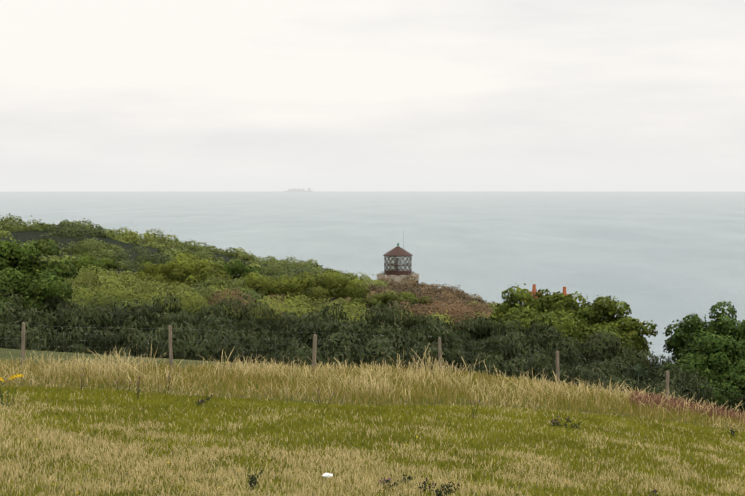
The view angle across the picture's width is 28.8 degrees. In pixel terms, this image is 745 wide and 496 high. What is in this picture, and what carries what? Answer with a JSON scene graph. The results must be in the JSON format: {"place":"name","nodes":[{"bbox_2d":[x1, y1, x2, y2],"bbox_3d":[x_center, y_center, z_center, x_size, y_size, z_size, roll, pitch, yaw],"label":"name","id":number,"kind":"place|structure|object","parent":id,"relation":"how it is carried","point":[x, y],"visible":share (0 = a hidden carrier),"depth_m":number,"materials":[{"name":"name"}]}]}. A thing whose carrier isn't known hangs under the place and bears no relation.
{"place":"outdoors","nodes":[
{"label":"outdoors","id":0,"kind":"place"},
{"bbox_2d":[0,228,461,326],"bbox_3d":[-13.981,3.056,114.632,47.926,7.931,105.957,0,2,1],"label":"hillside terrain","id":1,"kind":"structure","parent":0,"point":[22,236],"depth_m":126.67,"materials":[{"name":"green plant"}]},
{"bbox_2d":[0,191,744,366],"bbox_3d":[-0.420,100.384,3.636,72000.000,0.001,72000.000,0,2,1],"label":"sea","id":2,"kind":"structure","parent":0,"point":[662,260],"depth_m":3228.16,"materials":[{"name":"liquid"}]},
{"bbox_2d":[285,188,312,191],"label":"container ship","id":3,"kind":"object","parent":2,"relation":"on","point":[299,190],"visible":0.96,"depth_m":32892.84,"materials":[{"name":"grey paint"}]},
{"bbox_2d":[0,343,744,495],"bbox_3d":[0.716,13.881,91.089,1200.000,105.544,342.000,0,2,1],"label":"ground","id":4,"kind":"structure","parent":0,"point":[11,353],"depth_m":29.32,"materials":[{"name":"green plant"}]},
{"bbox_2d":[0,235,79,332],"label":"tree","id":5,"kind":"object","parent":4,"relation":"on","point":[27,274],"visible":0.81,"depth_m":55.51,"materials":[{"name":"green plant"}]},
{"bbox_2d":[0,213,532,329],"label":"hillside shrubs","id":6,"kind":"object","parent":4,"relation":"on","point":[196,280],"visible":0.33,"depth_m":84.33,"materials":[{"name":"green plant"}]},
{"bbox_2d":[233,273,407,309],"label":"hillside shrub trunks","id":7,"kind":"object","parent":4,"relation":"on","point":[334,298],"visible":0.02,"depth_m":78.82,"materials":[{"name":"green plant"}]},
{"bbox_2d":[322,473,332,477],"bbox_3d":[-0.628,3.165,20.166,0.157,0.070,0.115,0,2,1],"label":"paper scrap","id":8,"kind":"object","parent":4,"relation":"on","point":[327,474],"visible":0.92,"depth_m":20.13,"materials":[{"name":"white paper"}]},
{"bbox_2d":[21,322,669,399],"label":"fence posts","id":9,"kind":"object","parent":4,"relation":"on","point":[314,351],"visible":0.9,"depth_m":34.87,"materials":[{"name":"wood"}]},
{"bbox_2d":[6,325,743,412],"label":"fence wire","id":10,"kind":"object","parent":9,"relation":"attached to","point":[301,338],"visible":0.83,"depth_m":34.41,"materials":[{"name":"grey metal"}]},
{"bbox_2d":[48,317,655,378],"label":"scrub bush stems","id":11,"kind":"object","parent":4,"relation":"on","point":[310,344],"depth_m":41.38,"materials":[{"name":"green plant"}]},
{"bbox_2d":[0,289,716,407],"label":"scrub bushes","id":12,"kind":"object","parent":4,"relation":"on","point":[140,327],"visible":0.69,"depth_m":46.08,"materials":[{"name":"green plant"}]},
{"bbox_2d":[0,368,736,495],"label":"weeds","id":13,"kind":"object","parent":4,"relation":"on","point":[439,493],"visible":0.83,"depth_m":24.34,"materials":[{"name":"green plant"}]},
{"bbox_2d":[47,311,742,414],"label":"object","id":14,"kind":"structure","parent":4,"relation":"on","point":[262,323],"depth_m":58.27,"materials":[{"name":"green plant"}]},
{"bbox_2d":[377,231,418,281],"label":"lighthouse","id":15,"kind":"object","parent":4,"relation":"on","point":[398,272],"visible":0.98,"depth_m":212.99,"materials":[{"name":"stone"}]},
{"bbox_2d":[519,284,572,309],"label":"chimneys","id":16,"kind":"object","parent":4,"relation":"on","point":[535,291],"visible":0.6,"depth_m":92.06,"materials":[{"name":"brick"}]},
{"bbox_2d":[488,283,658,365],"bbox_3d":[7.781,4.271,59.083,5.807,5.464,8.645,-1,3,-28],"label":"tree","id":17,"kind":"object","parent":4,"relation":"on","point":[580,322],"visible":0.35,"depth_m":58.96,"materials":[{"name":"green plant"}]},
{"bbox_2d":[589,357,651,385],"bbox_3d":[8.422,4.678,48.843,2.578,2.108,1.377,-2,3,-42],"label":"dark shrub","id":18,"kind":"object","parent":4,"relation":"on","point":[637,370],"visible":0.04,"depth_m":48.97,"materials":[{"name":"green plant"}]},
{"bbox_2d":[658,301,744,413],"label":"tree","id":19,"kind":"object","parent":4,"relation":"on","point":[716,346],"visible":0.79,"depth_m":51.14,"materials":[{"name":"green plant"}]},
{"bbox_2d":[0,0,744,191],"label":"sky","id":20,"kind":"structure","parent":0,"point":[96,95],"materials":[{"name":"white"}]}
]}

